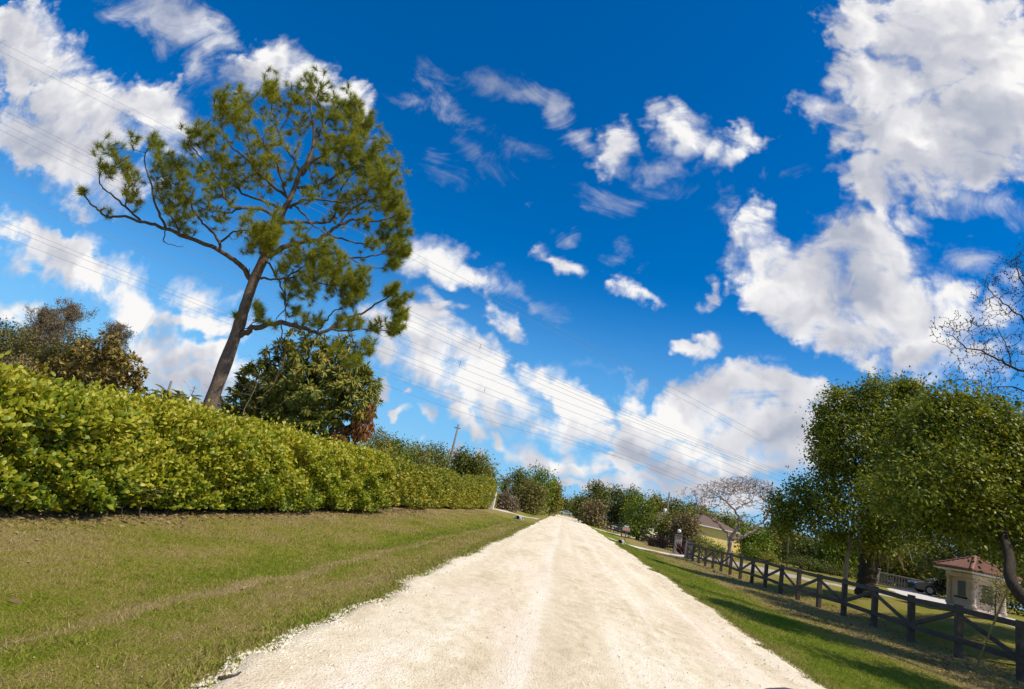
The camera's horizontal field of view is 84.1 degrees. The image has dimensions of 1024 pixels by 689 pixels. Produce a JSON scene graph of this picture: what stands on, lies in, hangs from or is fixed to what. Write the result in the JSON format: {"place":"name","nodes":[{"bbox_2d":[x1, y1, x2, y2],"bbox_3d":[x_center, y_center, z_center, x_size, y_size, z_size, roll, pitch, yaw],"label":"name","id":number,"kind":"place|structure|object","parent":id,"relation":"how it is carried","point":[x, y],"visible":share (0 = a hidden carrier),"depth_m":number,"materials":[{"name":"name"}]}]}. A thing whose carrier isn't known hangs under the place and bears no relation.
{"place":"outdoors","nodes":[
{"label":"outdoors","id":0,"kind":"place"},
{"bbox_2d":[218,396,239,410],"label":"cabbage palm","id":1,"kind":"object","parent":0,"point":[221,401],"visible":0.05,"depth_m":31.49,"materials":[{"name":"green plant"}]},
{"bbox_2d":[2,236,620,457],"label":"power line","id":2,"kind":"object","parent":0,"point":[268,339],"visible":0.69,"depth_m":70.49,"materials":[{"name":"metal"}]},
{"bbox_2d":[1,220,730,498],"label":"power line","id":3,"kind":"object","parent":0,"point":[366,364],"visible":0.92,"depth_m":81.73,"materials":[{"name":"metal"}]},
{"bbox_2d":[1,225,734,502],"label":"power line","id":4,"kind":"object","parent":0,"point":[372,370],"visible":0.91,"depth_m":82.53,"materials":[{"name":"metal"}]},
{"bbox_2d":[3,193,750,499],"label":"power line","id":5,"kind":"object","parent":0,"point":[356,341],"visible":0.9,"depth_m":84.72,"materials":[{"name":"metal"}]},
{"bbox_2d":[0,42,759,434],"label":"power line","id":6,"kind":"object","parent":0,"point":[346,218],"visible":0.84,"depth_m":94.53,"materials":[{"name":"metal"}]},
{"bbox_2d":[1,187,764,499],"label":"power line","id":7,"kind":"object","parent":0,"point":[362,338],"visible":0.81,"depth_m":81.35,"materials":[{"name":"metal"}]},
{"bbox_2d":[4,170,766,488],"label":"power line","id":8,"kind":"object","parent":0,"point":[369,330],"visible":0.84,"depth_m":83.51,"materials":[{"name":"metal"}]},
{"bbox_2d":[1,130,789,485],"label":"power line","id":9,"kind":"object","parent":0,"point":[365,306],"visible":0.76,"depth_m":89.85,"materials":[{"name":"metal"}]},
{"bbox_2d":[32,67,760,441],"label":"power line","id":10,"kind":"object","parent":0,"point":[326,215],"visible":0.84,"depth_m":86.86,"materials":[{"name":"metal"}]},
{"bbox_2d":[1,113,796,478],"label":"power line","id":11,"kind":"object","parent":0,"point":[433,325],"visible":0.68,"depth_m":110.32,"materials":[{"name":"metal"}]},
{"bbox_2d":[0,108,800,477],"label":"power line","id":12,"kind":"object","parent":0,"point":[460,334],"visible":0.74,"depth_m":105.41,"materials":[{"name":"metal"}]},
{"bbox_2d":[6,165,796,498],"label":"power line","id":13,"kind":"object","parent":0,"point":[328,307],"visible":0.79,"depth_m":90.55,"materials":[{"name":"metal"}]},
{"bbox_2d":[0,122,821,491],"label":"power line","id":14,"kind":"object","parent":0,"point":[428,328],"visible":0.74,"depth_m":96.68,"materials":[{"name":"metal"}]},
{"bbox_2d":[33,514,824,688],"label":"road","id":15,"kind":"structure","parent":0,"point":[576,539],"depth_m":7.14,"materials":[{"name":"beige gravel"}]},
{"bbox_2d":[218,671,240,679],"bbox_3d":[-1.882,2.210,3.782,0.027,0.048,0.155,0,-19,39],"label":"stick","id":16,"kind":"object","parent":15,"relation":"on","point":[227,676],"visible":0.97,"depth_m":3.77,"materials":[{"name":"wood"}]},
{"bbox_2d":[496,474,516,494],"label":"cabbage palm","id":17,"kind":"object","parent":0,"point":[505,485],"visible":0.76,"depth_m":79.89,"materials":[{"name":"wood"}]},
{"bbox_2d":[0,501,1023,688],"bbox_3d":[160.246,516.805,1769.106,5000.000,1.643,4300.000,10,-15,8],"label":"ground","id":18,"kind":"structure","parent":0,"point":[1003,633],"depth_m":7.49,"materials":[{"name":"green plant"}]},
{"bbox_2d":[0,347,38,374],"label":"bush","id":19,"kind":"object","parent":18,"relation":"on","point":[9,361],"visible":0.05,"depth_m":15.03,"materials":[{"name":"green plant"}]},
{"bbox_2d":[0,315,46,367],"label":"broadleaf tree","id":20,"kind":"object","parent":18,"relation":"on","point":[8,343],"visible":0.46,"depth_m":19.77,"materials":[{"name":"green plant"}]},
{"bbox_2d":[1,318,57,355],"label":"broadleaf tree","id":21,"kind":"object","parent":18,"relation":"on","point":[29,334],"visible":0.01,"depth_m":22.41,"materials":[{"name":"green plant"}]},
{"bbox_2d":[10,304,57,359],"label":"feathery tree","id":22,"kind":"object","parent":18,"relation":"on","point":[39,322],"visible":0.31,"depth_m":22.66,"materials":[{"name":"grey plant"}]},
{"bbox_2d":[13,336,81,369],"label":"broadleaf tree","id":23,"kind":"object","parent":18,"relation":"on","point":[47,351],"visible":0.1,"depth_m":19.97,"materials":[{"name":"green plant"}]},
{"bbox_2d":[0,297,97,364],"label":"feathery tree","id":24,"kind":"object","parent":18,"relation":"on","point":[69,316],"visible":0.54,"depth_m":21.51,"materials":[{"name":"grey plant"}]},
{"bbox_2d":[48,325,99,372],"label":"broadleaf tree","id":25,"kind":"object","parent":18,"relation":"on","point":[82,338],"visible":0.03,"depth_m":21.33,"materials":[{"name":"green plant"}]},
{"bbox_2d":[27,331,150,396],"bbox_3d":[-9.705,1.193,12.606,3.425,3.126,1.959,3,-17,30],"label":"almond tree","id":26,"kind":"object","parent":18,"relation":"on","point":[107,356],"visible":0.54,"depth_m":12.30,"materials":[{"name":"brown plant"}]},
{"bbox_2d":[91,319,136,392],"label":"feathery tree","id":27,"kind":"object","parent":18,"relation":"on","point":[118,327],"visible":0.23,"depth_m":22.32,"materials":[{"name":"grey plant"}]},
{"bbox_2d":[149,384,188,400],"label":"cabbage palm","id":28,"kind":"object","parent":18,"relation":"on","point":[165,391],"visible":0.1,"depth_m":34.24,"materials":[{"name":"green plant"}]},
{"bbox_2d":[171,389,203,402],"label":"cabbage palm","id":29,"kind":"object","parent":18,"relation":"on","point":[179,392],"visible":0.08,"depth_m":36.23,"materials":[{"name":"green plant"}]},
{"bbox_2d":[0,350,396,516],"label":"hedge","id":30,"kind":"object","parent":18,"relation":"on","point":[65,444],"visible":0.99,"depth_m":9.31,"materials":[{"name":"green plant"}]},
{"bbox_2d":[72,64,416,411],"bbox_3d":[-7.631,-2.567,16.856,9.246,13.542,6.472,25,-19,-39],"label":"pine tree","id":31,"kind":"object","parent":18,"relation":"on","point":[266,235],"visible":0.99,"depth_m":16.99,"materials":[{"name":"green plant"}]},
{"bbox_2d":[228,356,286,416],"bbox_3d":[-7.353,1.588,16.197,1.552,2.323,1.089,21,-17,-29],"label":"bare sapling","id":32,"kind":"object","parent":18,"relation":"on","point":[253,391],"visible":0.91,"depth_m":16.12,"materials":[{"name":"brown plant"}]},
{"bbox_2d":[222,323,385,444],"bbox_3d":[-7.797,2.262,21.074,6.142,6.266,4.727,10,-15,8],"label":"mango tree","id":33,"kind":"object","parent":18,"relation":"on","point":[306,388],"visible":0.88,"depth_m":20.11,"materials":[{"name":"green plant"}]},
{"bbox_2d":[359,424,397,455],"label":"broadleaf tree","id":34,"kind":"object","parent":18,"relation":"on","point":[376,443],"visible":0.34,"depth_m":40.68,"materials":[{"name":"green plant"}]},
{"bbox_2d":[362,434,410,458],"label":"broadleaf tree","id":35,"kind":"object","parent":18,"relation":"on","point":[396,445],"visible":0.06,"depth_m":42.30,"materials":[{"name":"green plant"}]},
{"bbox_2d":[375,432,417,462],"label":"broadleaf tree","id":36,"kind":"object","parent":18,"relation":"on","point":[406,455],"visible":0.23,"depth_m":44.38,"materials":[{"name":"green plant"}]},
{"bbox_2d":[406,438,443,467],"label":"broadleaf tree","id":37,"kind":"object","parent":18,"relation":"on","point":[418,456],"visible":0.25,"depth_m":47.96,"materials":[{"name":"green plant"}]},
{"bbox_2d":[360,444,499,508],"bbox_3d":[-4.097,10.184,41.150,2.726,3.376,41.560,10,-15,8],"label":"hedge","id":38,"kind":"object","parent":18,"relation":"on","point":[418,485],"visible":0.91,"depth_m":31.63,"materials":[{"name":"green plant"}]},
{"bbox_2d":[420,440,453,469],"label":"broadleaf tree","id":39,"kind":"object","parent":18,"relation":"on","point":[443,455],"visible":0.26,"depth_m":59.79,"materials":[{"name":"green plant"}]},
{"bbox_2d":[447,424,460,468],"bbox_3d":[-6.789,12.695,61.744,0.700,8.182,0.252,10,-15,8],"label":"utility pole","id":40,"kind":"object","parent":18,"relation":"on","point":[457,427],"visible":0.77,"depth_m":62.17,"materials":[{"name":"grey wood"}]},
{"bbox_2d":[446,446,479,475],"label":"broadleaf tree","id":41,"kind":"object","parent":18,"relation":"on","point":[459,458],"visible":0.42,"depth_m":65.14,"materials":[{"name":"green plant"}]},
{"bbox_2d":[456,448,498,478],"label":"broadleaf tree","id":42,"kind":"object","parent":18,"relation":"on","point":[484,470],"visible":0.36,"depth_m":64.96,"materials":[{"name":"green plant"}]},
{"bbox_2d":[474,459,510,493],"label":"broadleaf tree","id":43,"kind":"object","parent":18,"relation":"on","point":[497,482],"visible":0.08,"depth_m":72.52,"materials":[{"name":"green plant"}]},
{"bbox_2d":[495,486,524,512],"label":"bush","id":44,"kind":"object","parent":18,"relation":"on","point":[506,501],"visible":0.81,"depth_m":70.99,"materials":[{"name":"brown plant"}]},
{"bbox_2d":[0,507,1021,688],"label":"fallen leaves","id":45,"kind":"object","parent":18,"relation":"on","point":[76,513],"visible":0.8,"depth_m":13.41,"materials":[{"name":"brown plant"}]},
{"bbox_2d":[499,466,535,512],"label":"broadleaf tree","id":46,"kind":"object","parent":18,"relation":"on","point":[519,476],"visible":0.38,"depth_m":89.39,"materials":[{"name":"green plant"}]},
{"bbox_2d":[514,474,549,515],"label":"broadleaf tree","id":47,"kind":"object","parent":18,"relation":"on","point":[531,495],"visible":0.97,"depth_m":84.21,"materials":[{"name":"green plant"}]},
{"bbox_2d":[520,459,561,514],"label":"broadleaf tree","id":48,"kind":"object","parent":18,"relation":"on","point":[540,472],"visible":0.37,"depth_m":93.17,"materials":[{"name":"green plant"}]},
{"bbox_2d":[541,474,569,515],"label":"broadleaf tree","id":49,"kind":"object","parent":18,"relation":"on","point":[556,501],"visible":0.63,"depth_m":105.19,"materials":[{"name":"green plant"}]},
{"bbox_2d":[557,494,571,514],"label":"broadleaf tree","id":50,"kind":"object","parent":18,"relation":"on","point":[565,505],"visible":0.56,"depth_m":228.77,"materials":[{"name":"green plant"}]},
{"bbox_2d":[567,491,587,519],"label":"broadleaf tree","id":51,"kind":"object","parent":18,"relation":"on","point":[575,506],"visible":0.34,"depth_m":142.51,"materials":[{"name":"green plant"}]},
{"bbox_2d":[577,494,612,529],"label":"broadleaf tree","id":52,"kind":"object","parent":18,"relation":"on","point":[592,515],"visible":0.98,"depth_m":98.03,"materials":[{"name":"green plant"}]},
{"bbox_2d":[580,477,616,519],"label":"broadleaf tree","id":53,"kind":"object","parent":18,"relation":"on","point":[593,491],"visible":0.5,"depth_m":112.69,"materials":[{"name":"green plant"}]},
{"bbox_2d":[603,483,628,528],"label":"broadleaf tree","id":54,"kind":"object","parent":18,"relation":"on","point":[616,497],"visible":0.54,"depth_m":117.25,"materials":[{"name":"green plant"}]},
{"bbox_2d":[604,521,651,540],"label":"board fence","id":55,"kind":"object","parent":18,"relation":"on","point":[643,532],"visible":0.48,"depth_m":86.78,"materials":[{"name":"black wood"}]},
{"bbox_2d":[610,483,648,524],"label":"broadleaf tree","id":56,"kind":"object","parent":18,"relation":"on","point":[630,491],"visible":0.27,"depth_m":113.76,"materials":[{"name":"green plant"}]},
{"bbox_2d":[615,488,662,541],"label":"broadleaf tree","id":57,"kind":"object","parent":18,"relation":"on","point":[645,509],"visible":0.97,"depth_m":79.00,"materials":[{"name":"green plant"}]},
{"bbox_2d":[631,508,678,531],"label":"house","id":58,"kind":"structure","parent":18,"relation":"on","point":[655,518],"depth_m":102.69,"materials":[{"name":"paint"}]},
{"bbox_2d":[644,489,669,517],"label":"broadleaf tree","id":59,"kind":"object","parent":18,"relation":"on","point":[655,496],"visible":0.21,"depth_m":105.45,"materials":[{"name":"green plant"}]},
{"bbox_2d":[653,532,670,547],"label":"spiky plant","id":60,"kind":"object","parent":18,"relation":"on","point":[661,535],"visible":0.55,"depth_m":66.16,"materials":[{"name":"red plant"}]},
{"bbox_2d":[652,508,682,541],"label":"broadleaf tree","id":61,"kind":"object","parent":18,"relation":"on","point":[662,526],"visible":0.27,"depth_m":76.31,"materials":[{"name":"green plant"}]},
{"bbox_2d":[660,491,696,515],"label":"broadleaf tree","id":62,"kind":"object","parent":18,"relation":"on","point":[678,506],"visible":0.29,"depth_m":104.75,"materials":[{"name":"green plant"}]},
{"bbox_2d":[672,540,684,554],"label":"spiky plant","id":63,"kind":"object","parent":18,"relation":"on","point":[680,549],"visible":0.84,"depth_m":56.31,"materials":[{"name":"red plant"}]},
{"bbox_2d":[673,529,683,553],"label":"gate pillar","id":64,"kind":"structure","parent":18,"relation":"on","point":[678,536],"depth_m":58.87,"materials":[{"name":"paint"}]},
{"bbox_2d":[649,533,673,550],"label":"metal gate","id":65,"kind":"structure","parent":64,"relation":"attached to","point":[666,543],"depth_m":60.31,"materials":[{"name":"black metal"}]},
{"bbox_2d":[662,511,707,546],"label":"broadleaf tree","id":66,"kind":"object","parent":18,"relation":"on","point":[685,529],"visible":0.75,"depth_m":68.41,"materials":[{"name":"green plant"}]},
{"bbox_2d":[668,510,706,548],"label":"broadleaf tree","id":67,"kind":"object","parent":18,"relation":"on","point":[686,519],"visible":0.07,"depth_m":70.63,"materials":[{"name":"green plant"}]},
{"bbox_2d":[684,538,694,558],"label":"gate pillar","id":68,"kind":"structure","parent":18,"relation":"on","point":[690,541],"depth_m":52.78,"materials":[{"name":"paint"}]},
{"bbox_2d":[691,533,713,558],"bbox_3d":[17.599,18.528,52.422,2.582,2.477,2.287,10,-15,8],"label":"shrub","id":69,"kind":"object","parent":18,"relation":"on","point":[702,544],"visible":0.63,"depth_m":52.38,"materials":[{"name":"green plant"}]},
{"bbox_2d":[688,501,723,523],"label":"broadleaf tree","id":70,"kind":"object","parent":18,"relation":"on","point":[708,512],"visible":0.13,"depth_m":109.45,"materials":[{"name":"green plant"}]},
{"bbox_2d":[706,539,727,561],"bbox_3d":[18.268,18.312,50.641,2.516,2.370,2.241,10,-15,8],"label":"shrub","id":71,"kind":"object","parent":18,"relation":"on","point":[718,548],"visible":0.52,"depth_m":50.39,"materials":[{"name":"green plant"}]},
{"bbox_2d":[711,507,742,536],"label":"broadleaf tree","id":72,"kind":"object","parent":18,"relation":"on","point":[725,519],"visible":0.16,"depth_m":110.95,"materials":[{"name":"green plant"}]},
{"bbox_2d":[681,476,781,564],"bbox_3d":[18.619,14.870,48.359,8.644,7.772,3.338,10,-15,8],"label":"bare tree","id":73,"kind":"object","parent":18,"relation":"on","point":[733,533],"visible":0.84,"depth_m":48.46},
{"bbox_2d":[714,509,763,535],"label":"broadleaf tree","id":74,"kind":"object","parent":18,"relation":"on","point":[742,523],"visible":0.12,"depth_m":119.87,"materials":[{"name":"green plant"}]},
{"bbox_2d":[733,542,763,560],"bbox_3d":[23.523,20.688,56.778,2.922,2.233,2.241,10,-15,8],"label":"shrub","id":75,"kind":"object","parent":18,"relation":"on","point":[750,549],"visible":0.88,"depth_m":56.55,"materials":[{"name":"green plant"}]},
{"bbox_2d":[732,522,783,561],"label":"broadleaf tree","id":76,"kind":"object","parent":18,"relation":"on","point":[759,538],"visible":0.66,"depth_m":65.29,"materials":[{"name":"green plant"}]},
{"bbox_2d":[756,549,786,564],"bbox_3d":[25.592,21.150,56.365,3.372,1.899,2.666,18,-16,-21],"label":"shrub","id":77,"kind":"object","parent":18,"relation":"on","point":[772,559],"visible":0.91,"depth_m":55.98,"materials":[{"name":"green plant"}]},
{"bbox_2d":[759,520,793,561],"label":"broadleaf tree","id":78,"kind":"object","parent":18,"relation":"on","point":[774,535],"visible":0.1,"depth_m":73.93,"materials":[{"name":"green plant"}]},
{"bbox_2d":[771,529,807,565],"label":"broadleaf tree","id":79,"kind":"object","parent":18,"relation":"on","point":[782,548],"visible":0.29,"depth_m":70.73,"materials":[{"name":"green plant"}]},
{"bbox_2d":[781,552,825,571],"bbox_3d":[27.684,20.814,54.314,3.794,1.893,3.139,10,-15,8],"label":"shrub","id":80,"kind":"object","parent":18,"relation":"on","point":[810,563],"visible":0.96,"depth_m":54.35,"materials":[{"name":"green plant"}]},
{"bbox_2d":[788,531,857,574],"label":"broadleaf tree","id":81,"kind":"object","parent":18,"relation":"on","point":[806,549],"visible":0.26,"depth_m":59.50,"materials":[{"name":"green plant"}]},
{"bbox_2d":[810,559,856,577],"bbox_3d":[29.481,20.533,52.049,2.847,1.974,3.982,19,-16,-24],"label":"shrub","id":82,"kind":"object","parent":18,"relation":"on","point":[824,566],"visible":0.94,"depth_m":51.90,"materials":[{"name":"green plant"}]},
{"bbox_2d":[809,528,860,578],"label":"broadleaf tree","id":83,"kind":"object","parent":18,"relation":"on","point":[832,554],"visible":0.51,"depth_m":55.30,"materials":[{"name":"green plant"}]},
{"bbox_2d":[755,365,954,579],"bbox_3d":[19.195,6.945,30.795,10.953,13.467,7.251,10,-15,8],"label":"oak tree","id":84,"kind":"object","parent":18,"relation":"on","point":[829,427],"visible":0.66,"depth_m":30.45,"materials":[{"name":"leaf"},{"name":"dark brown bark"}]},
{"bbox_2d":[686,543,1023,682],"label":"fence","id":85,"kind":"object","parent":18,"relation":"on","point":[911,623],"visible":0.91,"depth_m":19.22,"materials":[{"name":"black wood"}]},
{"bbox_2d":[827,479,917,597],"bbox_3d":[20.664,11.268,32.447,5.055,6.224,5.146,25,-19,-40],"label":"trunk","id":86,"kind":"object","parent":18,"relation":"on","point":[868,572],"visible":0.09,"depth_m":31.77,"materials":[{"name":"brown wood"}]},
{"bbox_2d":[856,537,915,585],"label":"broadleaf tree","id":87,"kind":"object","parent":18,"relation":"on","point":[885,565],"visible":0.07,"depth_m":57.62,"materials":[{"name":"green plant"}]},
{"bbox_2d":[876,568,925,593],"bbox_3d":[34.170,20.775,49.736,4.328,1.426,0.607,4,-17,28],"label":"balustrade","id":88,"kind":"object","parent":18,"relation":"on","point":[889,581],"visible":0.65,"depth_m":49.91,"materials":[{"name":"stone"}]},
{"bbox_2d":[880,536,955,597],"bbox_3d":[39.157,21.190,53.112,8.934,6.641,7.544,10,-15,8],"label":"broadleaf tree","id":89,"kind":"object","parent":18,"relation":"on","point":[909,571],"visible":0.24,"depth_m":53.26,"materials":[{"name":"green plant"}]},
{"bbox_2d":[835,426,1023,540],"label":"oak tree","id":90,"kind":"object","parent":18,"relation":"on","point":[879,502],"visible":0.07,"depth_m":24.15,"materials":[{"name":"green plant"}]},
{"bbox_2d":[853,368,1023,606],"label":"oak tree","id":91,"kind":"object","parent":18,"relation":"on","point":[988,475],"visible":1,"depth_m":14.42,"materials":[{"name":"green plant"}]},
{"bbox_2d":[907,523,995,596],"bbox_3d":[36.129,17.056,46.357,6.696,8.320,7.079,1,-18,35],"label":"broadleaf tree","id":92,"kind":"object","parent":18,"relation":"on","point":[939,571],"visible":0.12,"depth_m":46.14,"materials":[{"name":"green plant"}]},
{"bbox_2d":[930,243,1023,407],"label":"bare tree","id":93,"kind":"object","parent":18,"relation":"on","point":[1005,345],"visible":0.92,"depth_m":18.53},
{"bbox_2d":[932,555,1022,617],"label":"gatehouse","id":94,"kind":"object","parent":18,"relation":"on","point":[962,574],"visible":0.82,"depth_m":30.24,"materials":[{"name":"paint"}]},
{"bbox_2d":[957,580,964,595],"bbox_3d":[24.280,13.165,30.653,0.040,0.750,0.500,12,-15,0],"label":"window","id":95,"kind":"structure","parent":94,"relation":"in","point":[961,584],"depth_m":30.64,"materials":[{"name":"grey glass"}]},
{"bbox_2d":[982,585,992,601],"bbox_3d":[25.063,13.135,29.913,0.550,0.750,0.040,12,-15,0],"label":"window","id":96,"kind":"structure","parent":94,"relation":"in","point":[983,591],"depth_m":29.89,"materials":[{"name":"grey glass"}]},
{"bbox_2d":[945,542,1023,615],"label":"broadleaf tree","id":97,"kind":"object","parent":18,"relation":"on","point":[996,562],"visible":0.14,"depth_m":41.34,"materials":[{"name":"green plant"}]},
{"bbox_2d":[947,524,1023,615],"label":"broadleaf tree","id":98,"kind":"object","parent":18,"relation":"on","point":[1021,612],"visible":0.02,"depth_m":43.82,"materials":[{"name":"green plant"}]},
{"bbox_2d":[976,588,1008,666],"bbox_3d":[12.340,7.121,14.510,0.049,2.424,1.291,11,-15,5],"label":"bamboo pole","id":99,"kind":"object","parent":18,"relation":"on","point":[992,626],"visible":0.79,"depth_m":14.55,"materials":[{"name":"brown wood"}]},
{"bbox_2d":[971,567,1018,615],"bbox_3d":[24.110,12.376,28.294,2.218,2.938,1.554,10,-15,8],"label":"shrub","id":100,"kind":"object","parent":18,"relation":"on","point":[992,595],"visible":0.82,"depth_m":28.23,"materials":[{"name":"green plant"}]},
{"bbox_2d":[0,0,1023,609],"label":"sky","id":101,"kind":"structure","parent":0,"point":[749,207],"materials":[{"name":"blue"}]},
{"bbox_2d":[604,536,683,556],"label":"driveway","id":102,"kind":"structure","parent":0,"point":[652,550],"depth_m":53.83,"materials":[{"name":"grey concrete"}]},
{"bbox_2d":[693,514,739,552],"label":"house","id":103,"kind":"structure","parent":0,"point":[713,530],"depth_m":88.04,"materials":[{"name":"yellow paint"}]},
{"bbox_2d":[694,556,894,597],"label":"driveway","id":104,"kind":"structure","parent":0,"point":[778,573],"depth_m":42.21,"materials":[{"name":"grey concrete"}]},
{"bbox_2d":[887,588,1015,626],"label":"driveway","id":105,"kind":"structure","parent":0,"point":[919,595],"depth_m":41.70,"materials":[{"name":"grey concrete"}]},
{"bbox_2d":[907,578,946,594],"bbox_3d":[34.714,19.561,45.520,4.721,1.467,2.240,8,-15,15],"label":"parked car","id":106,"kind":"object","parent":105,"relation":"on","point":[929,587],"visible":0.44,"depth_m":45.08,"materials":[{"name":"black paint"}]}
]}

